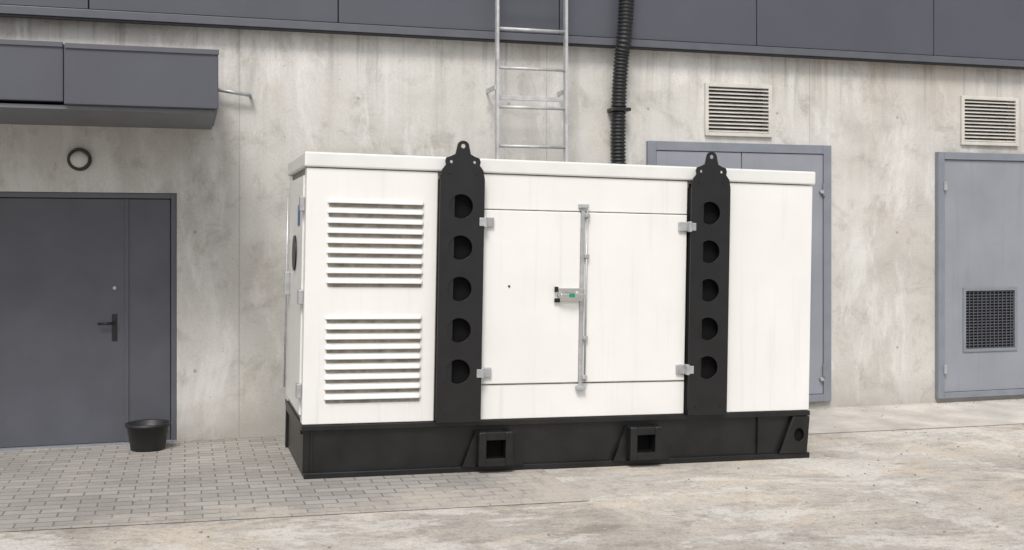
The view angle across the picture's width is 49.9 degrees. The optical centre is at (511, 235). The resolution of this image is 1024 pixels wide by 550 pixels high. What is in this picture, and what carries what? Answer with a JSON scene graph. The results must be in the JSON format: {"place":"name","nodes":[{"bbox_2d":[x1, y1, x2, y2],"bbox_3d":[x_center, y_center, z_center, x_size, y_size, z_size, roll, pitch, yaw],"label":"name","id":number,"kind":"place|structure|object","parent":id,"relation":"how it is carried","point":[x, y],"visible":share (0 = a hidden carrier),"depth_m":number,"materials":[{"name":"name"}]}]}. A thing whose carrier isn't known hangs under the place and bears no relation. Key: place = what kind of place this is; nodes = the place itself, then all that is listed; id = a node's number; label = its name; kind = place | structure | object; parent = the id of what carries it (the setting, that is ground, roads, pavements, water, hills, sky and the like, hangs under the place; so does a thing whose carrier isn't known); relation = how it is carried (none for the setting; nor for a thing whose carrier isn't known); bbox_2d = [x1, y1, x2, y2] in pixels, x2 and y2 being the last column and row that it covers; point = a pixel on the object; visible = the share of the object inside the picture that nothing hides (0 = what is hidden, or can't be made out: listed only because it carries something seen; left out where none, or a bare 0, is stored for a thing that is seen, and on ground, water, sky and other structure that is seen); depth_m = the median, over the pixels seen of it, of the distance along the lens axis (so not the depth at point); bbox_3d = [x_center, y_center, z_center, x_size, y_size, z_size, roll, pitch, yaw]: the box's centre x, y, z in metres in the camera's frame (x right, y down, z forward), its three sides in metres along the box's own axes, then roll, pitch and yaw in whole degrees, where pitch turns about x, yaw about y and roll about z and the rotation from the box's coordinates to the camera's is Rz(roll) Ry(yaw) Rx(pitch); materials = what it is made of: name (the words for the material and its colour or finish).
{"place":"outdoors","nodes":[
{"label":"outdoors","id":0,"kind":"place"},
{"bbox_2d":[0,423,1023,549],"bbox_3d":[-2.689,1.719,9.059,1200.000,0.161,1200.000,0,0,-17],"label":"ground","id":1,"kind":"structure","parent":0,"point":[950,487],"depth_m":6.77,"materials":[{"name":"concrete"}]},
{"bbox_2d":[0,439,176,449],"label":"threshold","id":2,"kind":"object","parent":1,"relation":"on","point":[66,445],"visible":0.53,"depth_m":8.82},
{"bbox_2d":[0,436,589,531],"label":"block paving","id":3,"kind":"structure","parent":1,"relation":"on","point":[60,494],"depth_m":7.29,"materials":[{"name":"concrete"}]},
{"bbox_2d":[125,419,170,451],"bbox_3d":[-2.868,1.579,8.662,0.344,0.209,0.344,0,0,-17],"label":"plastic bucket","id":4,"kind":"object","parent":3,"relation":"on","point":[147,435],"visible":1,"depth_m":8.55,"materials":[{"name":"plastic"}]},
{"bbox_2d":[0,17,1023,440],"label":"walls","id":5,"kind":"structure","parent":1,"relation":"on","point":[886,131],"depth_m":9.66,"materials":[{"name":"concrete"}]},
{"bbox_2d":[67,148,91,170],"bbox_3d":[-3.457,-0.607,8.784,0.184,0.184,0.099,0,0,-17],"label":"bulkhead lamp","id":6,"kind":"object","parent":5,"relation":"attached to","point":[79,159],"visible":1,"depth_m":8.76,"materials":[{"name":"black paint"}]},
{"bbox_2d":[0,191,176,439],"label":"frame","id":7,"kind":"object","parent":5,"relation":"attached to","point":[172,197],"visible":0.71,"depth_m":9.06,"materials":[{"name":"grey metal"}]},
{"bbox_2d":[0,198,124,447],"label":"leaf","id":8,"kind":"object","parent":7,"relation":"attached to","point":[62,353],"visible":1,"depth_m":8.84,"materials":[{"name":"grey paint"}]},
{"bbox_2d":[98,314,116,340],"bbox_3d":[-3.277,0.750,8.908,0.145,0.220,0.065,0,0,-17],"label":"handle","id":9,"kind":"object","parent":8,"relation":"attached to","point":[113,323],"visible":1,"depth_m":8.94,"materials":[{"name":"black paint"}]},
{"bbox_2d":[125,199,128,441],"bbox_3d":[-3.144,0.695,8.976,0.030,1.980,0.010,0,0,-17],"label":"astragal","id":10,"kind":"object","parent":7,"relation":"attached to","point":[126,314],"visible":1,"depth_m":8.97,"materials":[{"name":"grey paint"}]},
{"bbox_2d":[129,199,170,438],"bbox_3d":[-2.988,0.695,9.052,0.338,1.980,0.045,0,0,-17],"label":"side leaf","id":11,"kind":"object","parent":7,"relation":"attached to","point":[149,308],"visible":0.95,"depth_m":9.03,"materials":[{"name":"grey paint"}]},
{"bbox_2d":[0,39,218,129],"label":"entrance canopy","id":12,"kind":"object","parent":5,"relation":"attached to","point":[59,83],"visible":1,"depth_m":7.71,"materials":[{"name":"grey metal"}]},
{"bbox_2d":[67,198,170,199],"bbox_3d":[-3.490,0.728,8.965,1.450,2.145,0.025,0,0,-17],"label":"door backing","id":13,"kind":"object","parent":5,"relation":"attached to","point":[90,198],"depth_m":8.96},
{"bbox_2d":[218,88,252,97],"bbox_3d":[-2.306,-1.180,9.124,0.295,0.070,0.095,0,0,-17],"label":"wall bracket pipe","id":14,"kind":"object","parent":5,"relation":"attached to","point":[249,95],"depth_m":9.08,"materials":[{"name":"metal"}]},
{"bbox_2d":[15,0,932,55],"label":"cladding backing","id":15,"kind":"object","parent":5,"relation":"attached to","point":[338,15],"visible":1,"depth_m":9.34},
{"bbox_2d":[0,0,1023,60],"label":"cladding panels","id":16,"kind":"object","parent":15,"relation":"attached to","point":[989,29],"visible":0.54,"depth_m":10.32,"materials":[{"name":"grey metal"}]},
{"bbox_2d":[0,5,1023,66],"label":"drip flashing","id":17,"kind":"object","parent":5,"relation":"attached to","point":[117,15],"visible":0.83,"depth_m":9.61,"materials":[{"name":"grey metal"}]},
{"bbox_2d":[0,13,1023,69],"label":"flashing lip","id":18,"kind":"object","parent":17,"relation":"attached to","point":[435,37],"visible":1,"depth_m":9.62,"materials":[{"name":"grey metal"}]},
{"bbox_2d":[486,0,568,161],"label":"wall ladder","id":19,"kind":"object","parent":5,"relation":"attached to","point":[497,97],"depth_m":9.64,"materials":[{"name":"silver metal"}]},
{"bbox_2d":[607,0,633,163],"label":"corrugated conduit","id":20,"kind":"object","parent":5,"relation":"attached to","point":[619,109],"visible":0.48,"depth_m":9.98,"materials":[{"name":"black paint"}]},
{"bbox_2d":[704,83,771,137],"bbox_3d":[2.142,-1.190,10.540,0.705,0.500,0.150,0,0,-17],"label":"wall vent","id":21,"kind":"object","parent":5,"relation":"attached to","point":[731,110],"depth_m":10.51,"materials":[{"name":"metal"}]},
{"bbox_2d":[646,141,830,401],"bbox_3d":[2.183,0.372,10.481,1.940,2.495,0.043,0,0,-17],"label":"frame","id":22,"kind":"object","parent":5,"relation":"attached to","point":[652,147],"visible":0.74,"depth_m":10.71,"materials":[{"name":"grey metal"}]},
{"bbox_2d":[656,151,740,168],"bbox_3d":[1.758,0.380,10.359,0.875,2.330,0.032,0,0,-17],"label":"leaf","id":23,"kind":"object","parent":22,"relation":"attached to","point":[696,159],"visible":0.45,"depth_m":10.33,"materials":[{"name":"grey paint"}]},
{"bbox_2d":[741,153,822,393],"bbox_3d":[2.606,0.380,10.611,0.875,2.330,0.032,0,0,-17],"label":"leaf","id":24,"kind":"object","parent":22,"relation":"attached to","point":[790,162],"visible":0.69,"depth_m":10.69,"materials":[{"name":"grey paint"}]},
{"bbox_2d":[819,190,823,380],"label":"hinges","id":25,"kind":"object","parent":22,"relation":"attached to","point":[821,192],"visible":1,"depth_m":10.68,"materials":[{"name":"metal"}]},
{"bbox_2d":[823,184,824,376],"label":"hinges","id":26,"kind":"object","parent":22,"relation":"attached to","point":[824,365],"visible":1,"depth_m":10.70,"materials":[{"name":"grey metal"}]},
{"bbox_2d":[935,152,1023,398],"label":"frame","id":27,"kind":"object","parent":5,"relation":"attached to","point":[940,159],"visible":1,"depth_m":11.09,"materials":[{"name":"grey metal"}]},
{"bbox_2d":[944,182,946,373],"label":"hinges","id":28,"kind":"object","parent":27,"relation":"attached to","point":[945,189],"visible":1,"depth_m":11.07,"materials":[{"name":"metal"}]},
{"bbox_2d":[945,160,1023,391],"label":"leaf","id":29,"kind":"object","parent":27,"relation":"attached to","point":[984,223],"visible":1,"depth_m":11.24,"materials":[{"name":"grey paint"}]},
{"bbox_2d":[963,287,1017,351],"bbox_3d":[4.896,0.863,11.280,0.665,0.655,0.046,0,0,-17],"label":"vent grille","id":30,"kind":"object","parent":29,"relation":"attached to","point":[967,290],"depth_m":11.29,"materials":[{"name":"grey metal"}]},
{"bbox_2d":[966,290,1013,348],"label":"grille bars","id":31,"kind":"object","parent":30,"relation":"attached to","point":[990,320],"visible":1,"depth_m":11.27,"materials":[{"name":"grey metal"}]},
{"bbox_2d":[960,96,1018,145],"bbox_3d":[4.891,-1.170,11.356,0.700,0.500,0.150,0,0,-17],"label":"wall vent","id":32,"kind":"object","parent":5,"relation":"attached to","point":[984,123],"depth_m":11.33,"materials":[{"name":"metal"}]},
{"bbox_2d":[283,141,814,478],"bbox_3d":[0.277,0.532,8.684,4.021,2.374,1.403,1,0,-17],"label":"diesel generator","id":33,"kind":"object","parent":1,"relation":"on","point":[461,310],"visible":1,"depth_m":8.05,"materials":[{"name":"white paint"}]},
{"bbox_2d":[481,210,580,383],"bbox_3d":[0.138,0.452,8.021,0.748,1.255,0.024,1,0,-17],"label":"door","id":34,"kind":"structure","parent":33,"relation":"in","point":[528,336],"depth_m":8.01,"materials":[{"name":"white paint"}]},
{"bbox_2d":[582,212,686,381],"bbox_3d":[0.919,0.467,8.252,0.832,1.255,0.024,1,0,-17],"label":"door","id":35,"kind":"structure","parent":33,"relation":"in","point":[636,263],"depth_m":8.24,"materials":[{"name":"white paint"}]},
{"bbox_2d":[808,398,1023,433],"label":"concrete apron","id":36,"kind":"object","parent":1,"relation":"on","point":[917,416],"visible":0.77,"depth_m":10.46,"materials":[{"name":"beige concrete"}]},
{"bbox_2d":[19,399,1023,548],"bbox_3d":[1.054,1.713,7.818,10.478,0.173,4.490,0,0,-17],"label":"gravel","id":37,"kind":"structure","parent":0,"point":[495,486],"depth_m":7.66,"materials":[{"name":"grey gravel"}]}
]}

